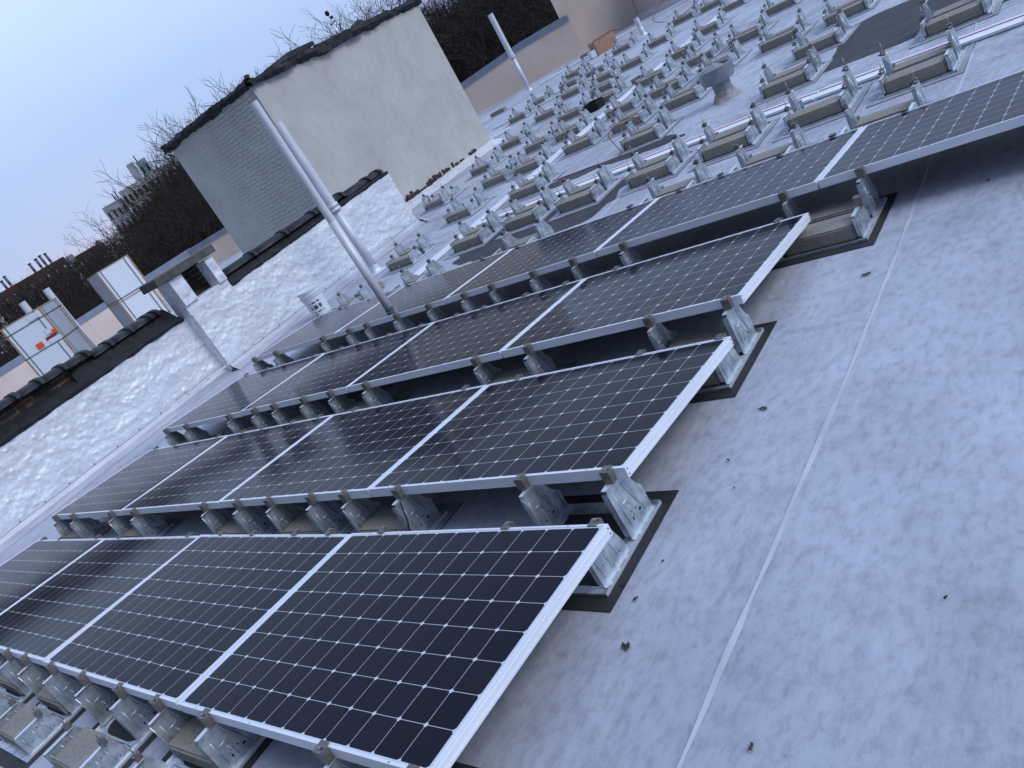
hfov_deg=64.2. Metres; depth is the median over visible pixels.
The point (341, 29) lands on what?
bare tree
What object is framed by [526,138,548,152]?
concrete block
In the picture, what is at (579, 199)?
concrete block
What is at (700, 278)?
solar panel
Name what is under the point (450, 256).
rubber pad
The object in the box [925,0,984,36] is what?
concrete block
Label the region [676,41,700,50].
concrete block
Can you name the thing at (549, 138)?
ballast tray
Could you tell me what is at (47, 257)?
smokestack
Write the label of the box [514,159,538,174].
concrete block
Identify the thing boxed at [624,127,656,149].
concrete block
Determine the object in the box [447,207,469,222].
concrete block
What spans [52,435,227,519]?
solar panel
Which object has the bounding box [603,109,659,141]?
rubber pad
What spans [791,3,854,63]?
ballast tray
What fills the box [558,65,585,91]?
ballast tray
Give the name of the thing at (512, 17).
bare tree
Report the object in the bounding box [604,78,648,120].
ballast tray
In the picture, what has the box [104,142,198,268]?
bare tree
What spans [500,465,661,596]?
ballast tray
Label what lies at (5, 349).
bare tree
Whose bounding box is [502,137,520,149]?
concrete block
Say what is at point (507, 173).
ballast tray
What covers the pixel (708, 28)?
concrete block
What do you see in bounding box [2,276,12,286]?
smokestack
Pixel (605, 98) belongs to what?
concrete block
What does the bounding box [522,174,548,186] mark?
concrete block
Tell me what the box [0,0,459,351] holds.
sky
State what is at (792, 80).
concrete block
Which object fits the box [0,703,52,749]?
concrete block
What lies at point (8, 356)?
bare tree
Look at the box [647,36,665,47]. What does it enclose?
concrete block
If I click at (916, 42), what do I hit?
rubber pad
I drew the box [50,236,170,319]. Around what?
bare tree
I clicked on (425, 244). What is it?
ballast tray
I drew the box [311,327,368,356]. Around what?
ballast tray
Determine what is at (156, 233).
bare tree
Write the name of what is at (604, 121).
rubber pad
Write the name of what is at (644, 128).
concrete block
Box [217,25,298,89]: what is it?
bare tree
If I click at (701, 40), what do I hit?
ballast tray
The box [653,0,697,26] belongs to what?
red wire run
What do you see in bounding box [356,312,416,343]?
ballast tray
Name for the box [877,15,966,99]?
ballast tray
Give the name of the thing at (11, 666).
ballast tray
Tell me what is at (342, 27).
bare tree
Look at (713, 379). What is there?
concrete block
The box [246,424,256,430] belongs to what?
concrete block
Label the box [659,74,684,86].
concrete block
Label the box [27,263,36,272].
smokestack
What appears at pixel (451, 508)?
rubber pad
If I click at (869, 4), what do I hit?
ballast tray
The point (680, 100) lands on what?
concrete block
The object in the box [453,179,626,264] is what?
roof patch
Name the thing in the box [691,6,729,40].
ballast tray
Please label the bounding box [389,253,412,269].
concrete block
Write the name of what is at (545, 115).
concrete block
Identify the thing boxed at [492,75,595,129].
wire way
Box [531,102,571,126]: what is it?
rubber pad
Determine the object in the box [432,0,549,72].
bare tree
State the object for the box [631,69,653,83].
concrete block
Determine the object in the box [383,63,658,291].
roof seam
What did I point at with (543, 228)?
ballast tray
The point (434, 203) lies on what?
concrete block
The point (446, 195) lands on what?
ballast tray
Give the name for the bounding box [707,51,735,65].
concrete block
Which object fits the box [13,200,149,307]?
bare tree
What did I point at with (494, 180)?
concrete block
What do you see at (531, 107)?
ballast tray
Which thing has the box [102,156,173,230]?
apartment block
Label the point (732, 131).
concrete block
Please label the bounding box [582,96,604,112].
black tub
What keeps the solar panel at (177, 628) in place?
on the ballast tray at (219, 745)
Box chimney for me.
[139,244,227,318]
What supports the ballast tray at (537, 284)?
on the rubber pad
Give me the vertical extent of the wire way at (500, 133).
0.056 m
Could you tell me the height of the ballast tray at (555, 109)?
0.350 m
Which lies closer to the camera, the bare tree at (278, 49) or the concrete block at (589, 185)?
the concrete block at (589, 185)
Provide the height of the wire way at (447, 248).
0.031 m
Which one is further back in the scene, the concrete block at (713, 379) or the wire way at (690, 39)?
the wire way at (690, 39)
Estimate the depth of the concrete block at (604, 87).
15.72 m
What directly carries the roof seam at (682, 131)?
on the roof deck
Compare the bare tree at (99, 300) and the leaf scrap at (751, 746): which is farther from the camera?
the bare tree at (99, 300)
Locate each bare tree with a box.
[0,293,88,366]
[0,337,19,365]
[0,345,18,364]
[0,349,18,367]
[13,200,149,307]
[37,267,103,318]
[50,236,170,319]
[64,265,96,307]
[69,270,143,317]
[72,199,220,302]
[82,132,221,303]
[89,113,215,292]
[94,217,173,263]
[96,86,235,304]
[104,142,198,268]
[104,149,223,275]
[105,103,212,219]
[111,96,221,273]
[112,197,223,276]
[125,35,329,220]
[136,153,188,265]
[139,121,181,216]
[152,50,281,252]
[159,112,197,178]
[202,1,443,222]
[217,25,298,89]
[218,4,380,96]
[269,0,551,81]
[301,0,474,40]
[330,0,508,81]
[344,0,447,23]
[356,0,556,83]
[386,0,554,69]
[386,0,555,68]
[401,0,478,26]
[419,0,548,63]
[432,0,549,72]
[443,0,554,45]
[452,0,555,70]
[452,0,558,76]
[465,0,558,68]
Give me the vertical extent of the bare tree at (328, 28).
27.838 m
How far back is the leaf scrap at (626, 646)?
2.60 m
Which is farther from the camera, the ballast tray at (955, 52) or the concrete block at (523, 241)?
the concrete block at (523, 241)
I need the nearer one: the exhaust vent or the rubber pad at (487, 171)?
the exhaust vent
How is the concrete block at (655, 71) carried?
on the rubber pad at (661, 79)
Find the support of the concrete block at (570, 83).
on the rubber pad
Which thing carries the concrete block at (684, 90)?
on the rubber pad at (706, 93)
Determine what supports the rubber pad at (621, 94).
on the roof deck
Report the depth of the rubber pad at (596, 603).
3.02 m
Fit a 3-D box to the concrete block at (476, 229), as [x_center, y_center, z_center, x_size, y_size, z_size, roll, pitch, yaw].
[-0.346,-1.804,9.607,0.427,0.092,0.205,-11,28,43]
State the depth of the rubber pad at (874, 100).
6.04 m
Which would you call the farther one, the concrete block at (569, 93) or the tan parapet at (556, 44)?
the tan parapet at (556, 44)
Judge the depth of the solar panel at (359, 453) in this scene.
4.80 m
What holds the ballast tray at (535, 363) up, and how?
on the rubber pad at (568, 365)
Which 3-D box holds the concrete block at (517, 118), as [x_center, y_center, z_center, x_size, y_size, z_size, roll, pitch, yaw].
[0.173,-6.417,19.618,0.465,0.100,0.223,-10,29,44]
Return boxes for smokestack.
[0,280,7,288]
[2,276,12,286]
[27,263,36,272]
[34,258,43,268]
[37,255,47,265]
[43,253,52,263]
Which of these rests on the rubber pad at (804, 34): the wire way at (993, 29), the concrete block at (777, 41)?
the concrete block at (777, 41)
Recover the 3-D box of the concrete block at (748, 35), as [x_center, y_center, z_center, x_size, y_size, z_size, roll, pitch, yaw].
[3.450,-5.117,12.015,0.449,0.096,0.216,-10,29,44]
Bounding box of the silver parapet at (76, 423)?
[0,169,430,553]
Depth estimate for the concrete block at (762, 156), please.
6.13 m
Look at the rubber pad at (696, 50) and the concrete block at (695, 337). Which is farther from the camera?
the rubber pad at (696, 50)
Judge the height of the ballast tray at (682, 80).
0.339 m
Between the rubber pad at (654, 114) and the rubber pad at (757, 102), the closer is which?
the rubber pad at (757, 102)
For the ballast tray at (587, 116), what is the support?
on the rubber pad
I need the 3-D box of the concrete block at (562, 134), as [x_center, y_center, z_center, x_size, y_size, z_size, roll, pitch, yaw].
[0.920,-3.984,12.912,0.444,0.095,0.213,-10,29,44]
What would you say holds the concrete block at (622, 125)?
on the rubber pad at (654, 114)
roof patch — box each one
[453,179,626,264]
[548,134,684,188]
[823,0,1008,72]
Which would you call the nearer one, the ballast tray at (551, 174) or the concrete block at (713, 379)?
the concrete block at (713, 379)
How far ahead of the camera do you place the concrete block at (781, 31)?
10.46 m
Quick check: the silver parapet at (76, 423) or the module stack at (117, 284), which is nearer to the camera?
the silver parapet at (76, 423)
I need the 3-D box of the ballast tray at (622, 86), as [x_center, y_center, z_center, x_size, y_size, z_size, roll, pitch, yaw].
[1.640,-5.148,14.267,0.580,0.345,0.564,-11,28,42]
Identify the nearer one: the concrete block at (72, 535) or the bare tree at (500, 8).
the concrete block at (72, 535)
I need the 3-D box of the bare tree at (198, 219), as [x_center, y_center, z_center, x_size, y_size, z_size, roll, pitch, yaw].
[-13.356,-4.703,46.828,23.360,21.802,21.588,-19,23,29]
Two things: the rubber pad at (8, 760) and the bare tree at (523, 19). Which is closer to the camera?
the rubber pad at (8, 760)
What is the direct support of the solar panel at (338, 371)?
on the ballast tray at (471, 303)
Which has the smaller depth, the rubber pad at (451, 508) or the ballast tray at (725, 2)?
the rubber pad at (451, 508)
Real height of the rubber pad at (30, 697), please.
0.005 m
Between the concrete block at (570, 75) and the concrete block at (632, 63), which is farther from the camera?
the concrete block at (570, 75)
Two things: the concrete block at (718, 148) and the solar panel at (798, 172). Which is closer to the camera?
the solar panel at (798, 172)
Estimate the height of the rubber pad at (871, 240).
0.005 m
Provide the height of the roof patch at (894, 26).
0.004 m
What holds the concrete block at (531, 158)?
on the rubber pad at (510, 180)
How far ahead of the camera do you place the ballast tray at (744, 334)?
3.83 m
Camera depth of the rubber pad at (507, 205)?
10.30 m
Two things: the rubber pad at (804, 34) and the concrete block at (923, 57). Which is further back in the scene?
the rubber pad at (804, 34)
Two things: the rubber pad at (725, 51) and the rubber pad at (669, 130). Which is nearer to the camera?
the rubber pad at (669, 130)
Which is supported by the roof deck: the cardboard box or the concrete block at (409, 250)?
the cardboard box
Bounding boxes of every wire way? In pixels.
[402,175,533,283]
[476,162,632,226]
[490,126,510,138]
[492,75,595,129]
[525,61,665,178]
[541,56,588,83]
[616,22,643,39]
[631,89,821,167]
[651,0,686,19]
[662,0,735,61]
[814,13,1023,99]
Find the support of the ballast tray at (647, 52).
on the rubber pad at (640, 63)
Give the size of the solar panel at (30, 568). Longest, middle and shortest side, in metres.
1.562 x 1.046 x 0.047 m
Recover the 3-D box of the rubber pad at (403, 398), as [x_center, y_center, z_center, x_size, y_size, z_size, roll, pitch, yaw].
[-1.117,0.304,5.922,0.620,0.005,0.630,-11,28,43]
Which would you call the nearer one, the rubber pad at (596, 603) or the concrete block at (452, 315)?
the rubber pad at (596, 603)
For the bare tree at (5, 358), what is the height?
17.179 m
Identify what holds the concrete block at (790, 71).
on the rubber pad at (757, 102)
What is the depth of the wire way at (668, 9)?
25.14 m
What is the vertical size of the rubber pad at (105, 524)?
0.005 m
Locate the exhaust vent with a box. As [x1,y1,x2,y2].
[698,58,741,104]
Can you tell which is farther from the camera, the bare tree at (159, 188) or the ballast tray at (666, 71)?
the bare tree at (159, 188)
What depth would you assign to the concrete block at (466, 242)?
9.40 m
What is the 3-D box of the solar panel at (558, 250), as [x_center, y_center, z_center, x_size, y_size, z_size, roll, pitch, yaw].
[0.300,-1.052,6.508,1.562,0.047,1.046,-11,23,43]
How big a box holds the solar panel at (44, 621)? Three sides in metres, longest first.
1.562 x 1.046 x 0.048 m
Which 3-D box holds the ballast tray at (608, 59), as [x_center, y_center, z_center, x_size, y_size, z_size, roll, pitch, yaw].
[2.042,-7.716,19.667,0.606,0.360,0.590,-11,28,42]
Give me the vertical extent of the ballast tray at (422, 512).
0.294 m
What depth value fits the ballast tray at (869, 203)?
4.39 m
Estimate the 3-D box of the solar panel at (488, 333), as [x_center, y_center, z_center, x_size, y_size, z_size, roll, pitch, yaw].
[-0.339,-0.328,5.716,1.562,0.047,1.046,-11,23,43]
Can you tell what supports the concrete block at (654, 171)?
on the rubber pad at (623, 193)
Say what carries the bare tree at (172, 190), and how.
on the ground
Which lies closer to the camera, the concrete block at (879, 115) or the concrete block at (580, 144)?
the concrete block at (879, 115)
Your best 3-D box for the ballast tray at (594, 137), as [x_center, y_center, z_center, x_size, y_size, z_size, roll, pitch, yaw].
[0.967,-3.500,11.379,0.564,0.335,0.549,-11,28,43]
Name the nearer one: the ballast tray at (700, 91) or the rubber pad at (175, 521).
the rubber pad at (175, 521)
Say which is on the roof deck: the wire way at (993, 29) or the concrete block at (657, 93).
the wire way at (993, 29)
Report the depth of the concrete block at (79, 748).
3.70 m
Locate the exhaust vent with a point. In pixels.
(715, 76)
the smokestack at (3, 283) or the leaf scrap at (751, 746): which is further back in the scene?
the smokestack at (3, 283)
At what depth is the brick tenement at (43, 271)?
184.54 m
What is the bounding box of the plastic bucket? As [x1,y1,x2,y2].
[296,283,330,317]
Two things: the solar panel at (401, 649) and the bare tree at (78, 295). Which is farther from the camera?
the bare tree at (78, 295)
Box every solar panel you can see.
[0,536,198,665]
[0,538,104,613]
[44,534,349,710]
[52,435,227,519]
[121,414,332,514]
[162,353,324,431]
[177,524,612,767]
[219,385,486,507]
[240,322,433,415]
[255,287,401,360]
[335,249,510,336]
[347,278,584,391]
[368,336,733,496]
[445,198,657,303]
[501,213,810,357]
[596,126,862,256]
[818,70,1023,188]
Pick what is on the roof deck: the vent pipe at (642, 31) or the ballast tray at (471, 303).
the vent pipe at (642, 31)
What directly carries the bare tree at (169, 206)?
on the ground
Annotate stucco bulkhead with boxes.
[160,0,501,253]
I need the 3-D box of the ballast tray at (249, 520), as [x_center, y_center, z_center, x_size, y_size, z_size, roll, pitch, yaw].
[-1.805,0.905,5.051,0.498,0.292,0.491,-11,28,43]
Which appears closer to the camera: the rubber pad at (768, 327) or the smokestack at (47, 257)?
the rubber pad at (768, 327)
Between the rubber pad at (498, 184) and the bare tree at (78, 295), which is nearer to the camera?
the rubber pad at (498, 184)
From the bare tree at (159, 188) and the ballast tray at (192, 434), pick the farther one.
the bare tree at (159, 188)
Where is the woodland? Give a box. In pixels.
[0,179,172,360]
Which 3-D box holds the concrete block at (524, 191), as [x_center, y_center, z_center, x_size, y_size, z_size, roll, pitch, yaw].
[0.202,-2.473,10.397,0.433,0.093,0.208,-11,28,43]
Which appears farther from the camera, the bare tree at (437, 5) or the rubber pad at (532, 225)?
the bare tree at (437, 5)
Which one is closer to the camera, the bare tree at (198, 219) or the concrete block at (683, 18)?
the concrete block at (683, 18)
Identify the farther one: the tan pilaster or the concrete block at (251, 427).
the tan pilaster
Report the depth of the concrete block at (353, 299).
9.79 m
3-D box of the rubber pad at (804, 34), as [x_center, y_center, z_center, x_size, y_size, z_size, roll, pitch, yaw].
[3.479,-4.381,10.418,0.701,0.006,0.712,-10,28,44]
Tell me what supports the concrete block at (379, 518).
on the rubber pad at (451, 508)
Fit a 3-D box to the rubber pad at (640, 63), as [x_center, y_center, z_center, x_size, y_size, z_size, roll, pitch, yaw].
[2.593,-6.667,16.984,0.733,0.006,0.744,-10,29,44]
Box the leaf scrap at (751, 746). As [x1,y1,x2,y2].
[748,742,753,750]
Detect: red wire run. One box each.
[553,117,640,180]
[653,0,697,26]
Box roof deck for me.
[0,0,1023,767]
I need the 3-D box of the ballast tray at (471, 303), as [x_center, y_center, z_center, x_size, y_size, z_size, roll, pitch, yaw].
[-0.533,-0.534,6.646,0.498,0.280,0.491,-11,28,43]
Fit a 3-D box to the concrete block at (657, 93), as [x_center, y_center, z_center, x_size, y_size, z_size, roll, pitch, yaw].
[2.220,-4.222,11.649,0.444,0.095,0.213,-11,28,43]
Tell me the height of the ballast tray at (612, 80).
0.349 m
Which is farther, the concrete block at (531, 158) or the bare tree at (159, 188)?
the bare tree at (159, 188)
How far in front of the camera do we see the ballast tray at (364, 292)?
9.60 m
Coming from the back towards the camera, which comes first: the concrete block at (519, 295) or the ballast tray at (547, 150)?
the ballast tray at (547, 150)
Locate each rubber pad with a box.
[0,685,34,703]
[0,701,85,767]
[53,719,156,767]
[101,522,111,535]
[161,518,183,536]
[161,737,273,767]
[343,525,353,533]
[381,241,441,277]
[386,502,462,529]
[393,395,410,400]
[420,187,468,215]
[439,195,496,229]
[443,227,503,260]
[451,761,477,767]
[465,154,511,181]
[483,175,513,191]
[495,197,566,239]
[502,170,566,208]
[503,129,539,151]
[504,109,536,128]
[507,169,535,182]
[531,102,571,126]
[548,175,625,221]
[556,131,609,162]
[556,361,575,368]
[561,490,678,612]
[603,100,643,122]
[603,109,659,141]
[605,85,632,104]
[613,116,684,158]
[616,149,697,198]
[621,51,657,73]
[630,64,680,94]
[644,73,697,104]
[654,87,711,119]
[663,38,711,66]
[676,44,727,75]
[687,117,780,172]
[688,321,776,403]
[691,49,752,85]
[692,17,732,41]
[721,20,778,54]
[749,58,833,108]
[751,21,817,60]
[756,0,802,23]
[771,192,897,269]
[772,83,871,142]
[782,23,860,69]
[814,0,879,34]
[866,42,975,107]
[908,0,1002,49]
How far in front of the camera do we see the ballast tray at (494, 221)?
9.40 m
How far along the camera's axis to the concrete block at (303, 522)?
4.62 m
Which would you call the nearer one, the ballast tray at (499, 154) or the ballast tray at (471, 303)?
the ballast tray at (471, 303)
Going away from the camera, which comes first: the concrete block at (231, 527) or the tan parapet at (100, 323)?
the concrete block at (231, 527)
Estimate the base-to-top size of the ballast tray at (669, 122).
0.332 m
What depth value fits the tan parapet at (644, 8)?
28.06 m
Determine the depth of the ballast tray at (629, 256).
5.56 m
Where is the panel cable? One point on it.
(405, 516)
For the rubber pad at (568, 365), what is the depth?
4.86 m
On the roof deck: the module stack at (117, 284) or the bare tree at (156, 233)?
the module stack at (117, 284)
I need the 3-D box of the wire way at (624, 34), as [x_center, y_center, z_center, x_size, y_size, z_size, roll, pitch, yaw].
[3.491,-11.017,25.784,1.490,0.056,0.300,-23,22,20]
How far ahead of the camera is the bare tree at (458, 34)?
41.03 m
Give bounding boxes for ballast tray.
[0,648,32,716]
[0,653,83,762]
[41,512,108,539]
[43,670,158,767]
[94,507,173,538]
[124,694,266,767]
[154,423,214,448]
[185,498,274,536]
[215,407,277,437]
[243,350,293,375]
[249,492,350,535]
[260,395,334,428]
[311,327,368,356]
[312,739,419,767]
[316,280,374,316]
[316,380,399,417]
[324,484,447,534]
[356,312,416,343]
[385,229,436,273]
[390,255,444,290]
[417,291,482,326]
[421,183,462,212]
[443,184,490,225]
[449,206,502,255]
[461,342,564,389]
[469,145,507,178]
[479,213,557,258]
[480,154,520,190]
[480,269,552,308]
[499,120,535,151]
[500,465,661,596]
[501,181,557,232]
[507,100,537,125]
[507,158,559,203]
[511,137,555,178]
[523,118,561,155]
[529,85,554,105]
[533,93,567,124]
[552,105,593,144]
[554,158,619,216]
[556,90,590,124]
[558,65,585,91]
[559,73,590,99]
[561,113,609,157]
[561,240,642,284]
[564,58,588,79]
[584,51,611,78]
[588,64,624,97]
[589,74,629,102]
[590,56,620,85]
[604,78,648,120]
[609,90,659,136]
[611,32,639,55]
[619,40,653,72]
[619,100,677,152]
[624,128,694,191]
[626,152,715,207]
[635,294,763,393]
[636,51,678,87]
[645,20,677,48]
[648,59,695,99]
[661,64,710,111]
[668,27,707,60]
[672,0,699,26]
[683,30,726,67]
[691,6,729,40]
[696,34,747,80]
[697,97,772,163]
[699,0,721,14]
[716,115,812,176]
[718,0,748,12]
[726,6,773,50]
[758,4,812,55]
[758,38,826,101]
[763,0,799,16]
[773,164,886,262]
[783,58,864,134]
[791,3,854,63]
[822,0,876,29]
[828,69,932,137]
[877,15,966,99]
[919,0,997,41]
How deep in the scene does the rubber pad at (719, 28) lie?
15.05 m
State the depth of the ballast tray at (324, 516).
4.47 m
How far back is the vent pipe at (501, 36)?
25.71 m
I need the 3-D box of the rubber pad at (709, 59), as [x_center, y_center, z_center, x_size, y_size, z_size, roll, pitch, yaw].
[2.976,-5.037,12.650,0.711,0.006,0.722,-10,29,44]
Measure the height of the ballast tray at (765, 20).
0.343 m
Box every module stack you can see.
[0,297,94,376]
[87,254,170,326]
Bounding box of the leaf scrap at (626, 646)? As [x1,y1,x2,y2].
[621,642,629,651]
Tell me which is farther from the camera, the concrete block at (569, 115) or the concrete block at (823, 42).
the concrete block at (569, 115)
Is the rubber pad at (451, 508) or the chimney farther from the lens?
the chimney
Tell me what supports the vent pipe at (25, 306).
on the roof deck
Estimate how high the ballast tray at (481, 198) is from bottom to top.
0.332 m
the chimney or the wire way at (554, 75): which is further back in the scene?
the wire way at (554, 75)
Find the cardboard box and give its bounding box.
[587,27,626,58]
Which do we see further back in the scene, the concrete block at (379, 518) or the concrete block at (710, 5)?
the concrete block at (710, 5)
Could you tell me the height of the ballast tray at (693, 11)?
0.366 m
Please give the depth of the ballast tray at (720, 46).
12.47 m
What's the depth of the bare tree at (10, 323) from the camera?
52.11 m
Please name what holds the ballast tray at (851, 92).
on the rubber pad at (780, 136)
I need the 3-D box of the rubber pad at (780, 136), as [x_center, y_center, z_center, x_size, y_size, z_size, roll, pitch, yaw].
[2.548,-2.228,6.702,0.676,0.006,0.687,-12,28,42]
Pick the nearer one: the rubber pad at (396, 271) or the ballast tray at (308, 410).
the ballast tray at (308, 410)
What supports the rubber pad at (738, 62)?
on the roof deck
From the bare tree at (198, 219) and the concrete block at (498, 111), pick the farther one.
the bare tree at (198, 219)
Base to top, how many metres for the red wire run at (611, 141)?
0.300 m
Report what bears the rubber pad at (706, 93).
on the roof deck
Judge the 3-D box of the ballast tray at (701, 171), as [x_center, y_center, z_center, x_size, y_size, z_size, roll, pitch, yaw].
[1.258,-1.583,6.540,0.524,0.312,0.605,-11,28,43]
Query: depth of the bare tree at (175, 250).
42.74 m
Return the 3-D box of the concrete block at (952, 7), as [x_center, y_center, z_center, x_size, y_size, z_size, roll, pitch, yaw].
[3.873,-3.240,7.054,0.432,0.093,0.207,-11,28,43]
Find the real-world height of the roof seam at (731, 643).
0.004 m
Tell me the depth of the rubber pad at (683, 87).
11.52 m
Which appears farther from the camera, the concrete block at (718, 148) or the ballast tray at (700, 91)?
the ballast tray at (700, 91)
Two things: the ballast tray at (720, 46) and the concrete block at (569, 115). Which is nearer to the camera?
the ballast tray at (720, 46)
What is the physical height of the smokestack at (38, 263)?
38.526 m
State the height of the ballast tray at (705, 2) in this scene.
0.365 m
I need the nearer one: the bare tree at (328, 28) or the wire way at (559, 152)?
the wire way at (559, 152)
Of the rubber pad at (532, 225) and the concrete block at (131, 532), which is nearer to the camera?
the concrete block at (131, 532)
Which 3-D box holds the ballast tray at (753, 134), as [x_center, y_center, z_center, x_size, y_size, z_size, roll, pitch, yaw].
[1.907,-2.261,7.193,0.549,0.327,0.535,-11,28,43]
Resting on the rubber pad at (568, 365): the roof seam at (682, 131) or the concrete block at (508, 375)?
the concrete block at (508, 375)
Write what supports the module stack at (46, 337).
on the roof deck
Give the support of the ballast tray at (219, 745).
on the rubber pad at (258, 753)
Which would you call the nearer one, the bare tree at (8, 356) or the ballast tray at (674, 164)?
the ballast tray at (674, 164)
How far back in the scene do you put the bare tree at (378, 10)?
65.59 m
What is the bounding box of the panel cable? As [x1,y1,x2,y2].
[400,502,409,530]
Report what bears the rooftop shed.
on the brick tenement at (80, 255)
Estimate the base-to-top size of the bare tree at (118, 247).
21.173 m
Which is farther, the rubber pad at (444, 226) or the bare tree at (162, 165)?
the bare tree at (162, 165)
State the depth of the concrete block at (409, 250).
10.77 m
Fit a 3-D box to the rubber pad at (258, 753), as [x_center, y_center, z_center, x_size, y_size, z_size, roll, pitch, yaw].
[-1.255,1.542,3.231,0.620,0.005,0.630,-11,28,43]
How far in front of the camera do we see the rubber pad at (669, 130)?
9.37 m
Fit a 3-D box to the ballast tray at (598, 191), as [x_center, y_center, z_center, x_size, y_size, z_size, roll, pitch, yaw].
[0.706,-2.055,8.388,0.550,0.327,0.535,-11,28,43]
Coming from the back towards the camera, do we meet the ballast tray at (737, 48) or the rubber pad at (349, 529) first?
the ballast tray at (737, 48)
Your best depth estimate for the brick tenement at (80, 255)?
201.99 m
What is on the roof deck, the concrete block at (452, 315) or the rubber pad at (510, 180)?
the rubber pad at (510, 180)
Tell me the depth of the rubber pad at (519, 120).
19.51 m
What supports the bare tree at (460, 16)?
on the ground
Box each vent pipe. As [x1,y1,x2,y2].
[18,301,31,313]
[43,287,96,346]
[250,100,396,330]
[274,121,385,275]
[488,13,533,93]
[633,17,649,38]
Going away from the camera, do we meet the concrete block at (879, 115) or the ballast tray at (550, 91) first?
the concrete block at (879, 115)
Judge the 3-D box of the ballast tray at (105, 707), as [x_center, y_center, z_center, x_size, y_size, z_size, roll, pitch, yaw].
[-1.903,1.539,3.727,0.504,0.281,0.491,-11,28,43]
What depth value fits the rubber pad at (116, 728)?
3.77 m
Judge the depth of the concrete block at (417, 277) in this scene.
8.95 m
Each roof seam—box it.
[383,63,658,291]
[599,17,797,217]
[677,22,977,767]
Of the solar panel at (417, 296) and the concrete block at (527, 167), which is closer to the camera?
the solar panel at (417, 296)
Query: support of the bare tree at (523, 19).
on the ground
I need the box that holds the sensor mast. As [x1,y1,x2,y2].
[324,11,338,32]
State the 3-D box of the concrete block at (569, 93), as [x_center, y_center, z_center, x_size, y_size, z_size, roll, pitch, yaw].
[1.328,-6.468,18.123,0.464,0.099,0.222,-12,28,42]
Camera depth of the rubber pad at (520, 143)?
15.56 m
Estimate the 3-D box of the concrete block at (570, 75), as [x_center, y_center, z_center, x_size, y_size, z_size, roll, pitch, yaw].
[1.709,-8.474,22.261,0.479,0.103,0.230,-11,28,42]
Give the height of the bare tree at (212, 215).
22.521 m
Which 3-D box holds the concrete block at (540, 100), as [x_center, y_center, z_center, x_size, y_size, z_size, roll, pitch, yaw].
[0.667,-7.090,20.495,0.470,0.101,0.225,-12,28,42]
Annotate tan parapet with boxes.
[0,248,189,399]
[187,15,583,263]
[632,0,678,19]
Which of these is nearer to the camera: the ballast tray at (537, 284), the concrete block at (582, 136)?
the ballast tray at (537, 284)
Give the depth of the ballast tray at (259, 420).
6.91 m
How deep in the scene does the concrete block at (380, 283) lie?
10.07 m
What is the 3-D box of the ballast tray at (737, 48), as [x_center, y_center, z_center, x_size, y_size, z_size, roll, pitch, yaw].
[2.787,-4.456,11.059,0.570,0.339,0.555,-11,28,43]
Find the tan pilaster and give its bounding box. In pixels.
[551,0,638,51]
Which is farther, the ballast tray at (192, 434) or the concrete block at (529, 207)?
the concrete block at (529, 207)
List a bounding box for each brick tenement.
[0,257,79,321]
[75,246,100,271]
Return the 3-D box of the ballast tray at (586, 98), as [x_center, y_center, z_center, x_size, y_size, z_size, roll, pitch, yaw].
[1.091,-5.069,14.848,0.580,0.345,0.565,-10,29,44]
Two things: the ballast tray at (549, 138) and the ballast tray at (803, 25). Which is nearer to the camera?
the ballast tray at (803, 25)
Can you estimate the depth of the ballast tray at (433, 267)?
8.78 m
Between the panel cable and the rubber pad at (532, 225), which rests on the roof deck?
the rubber pad at (532, 225)
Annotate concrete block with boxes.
[0,674,24,694]
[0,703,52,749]
[36,688,69,714]
[53,727,120,767]
[64,531,80,538]
[123,526,141,537]
[168,715,215,767]
[216,518,245,534]
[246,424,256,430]
[283,511,320,533]
[288,414,305,422]
[344,296,362,306]
[345,401,368,411]
[354,281,384,297]
[359,507,407,532]
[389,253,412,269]
[401,245,424,255]
[410,272,430,283]
[426,197,442,209]
[445,311,464,318]
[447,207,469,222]
[453,232,481,251]
[465,223,494,236]
[472,162,487,175]
[484,173,505,187]
[490,106,506,117]
[491,367,530,383]
[493,166,511,175]
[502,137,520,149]
[506,209,535,230]
[509,233,539,248]
[509,290,533,299]
[510,113,524,123]
[511,182,538,199]
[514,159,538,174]
[517,200,548,214]
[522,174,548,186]
[523,153,547,163]
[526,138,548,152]
[532,97,543,105]
[536,109,553,121]
[556,125,578,141]
[558,189,593,212]
[559,108,578,120]
[560,79,575,89]
[561,87,577,99]
[564,119,587,129]
[565,136,592,154]
[566,69,577,78]
[570,179,606,195]
[574,129,600,141]
[580,51,589,58]
[586,66,603,76]
[590,264,623,276]
[591,82,610,95]
[592,72,610,84]
[602,92,615,101]
[607,100,633,117]
[612,113,642,133]
[613,43,629,54]
[621,57,640,70]
[621,107,647,120]
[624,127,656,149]
[629,160,669,187]
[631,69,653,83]
[633,119,663,134]
[639,70,662,86]
[640,150,680,169]
[646,65,667,76]
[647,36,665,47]
[651,79,679,98]
[657,177,698,197]
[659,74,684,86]
[665,88,697,110]
[667,326,738,353]
[670,45,693,59]
[673,84,705,97]
[674,12,692,24]
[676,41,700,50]
[686,50,712,66]
[694,22,717,36]
[701,0,719,11]
[701,370,720,386]
[702,130,749,160]
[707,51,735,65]
[712,121,755,142]
[722,0,742,11]
[729,28,758,46]
[736,23,758,35]
[746,142,794,166]
[761,28,795,51]
[763,69,807,97]
[765,0,795,15]
[768,24,795,38]
[772,62,815,80]
[785,212,857,255]
[788,95,842,126]
[795,31,836,59]
[802,197,854,224]
[826,0,865,25]
[832,0,858,11]
[855,98,914,128]
[884,54,948,93]
[892,45,949,73]
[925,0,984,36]
[932,0,976,18]
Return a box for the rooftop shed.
[65,254,74,262]

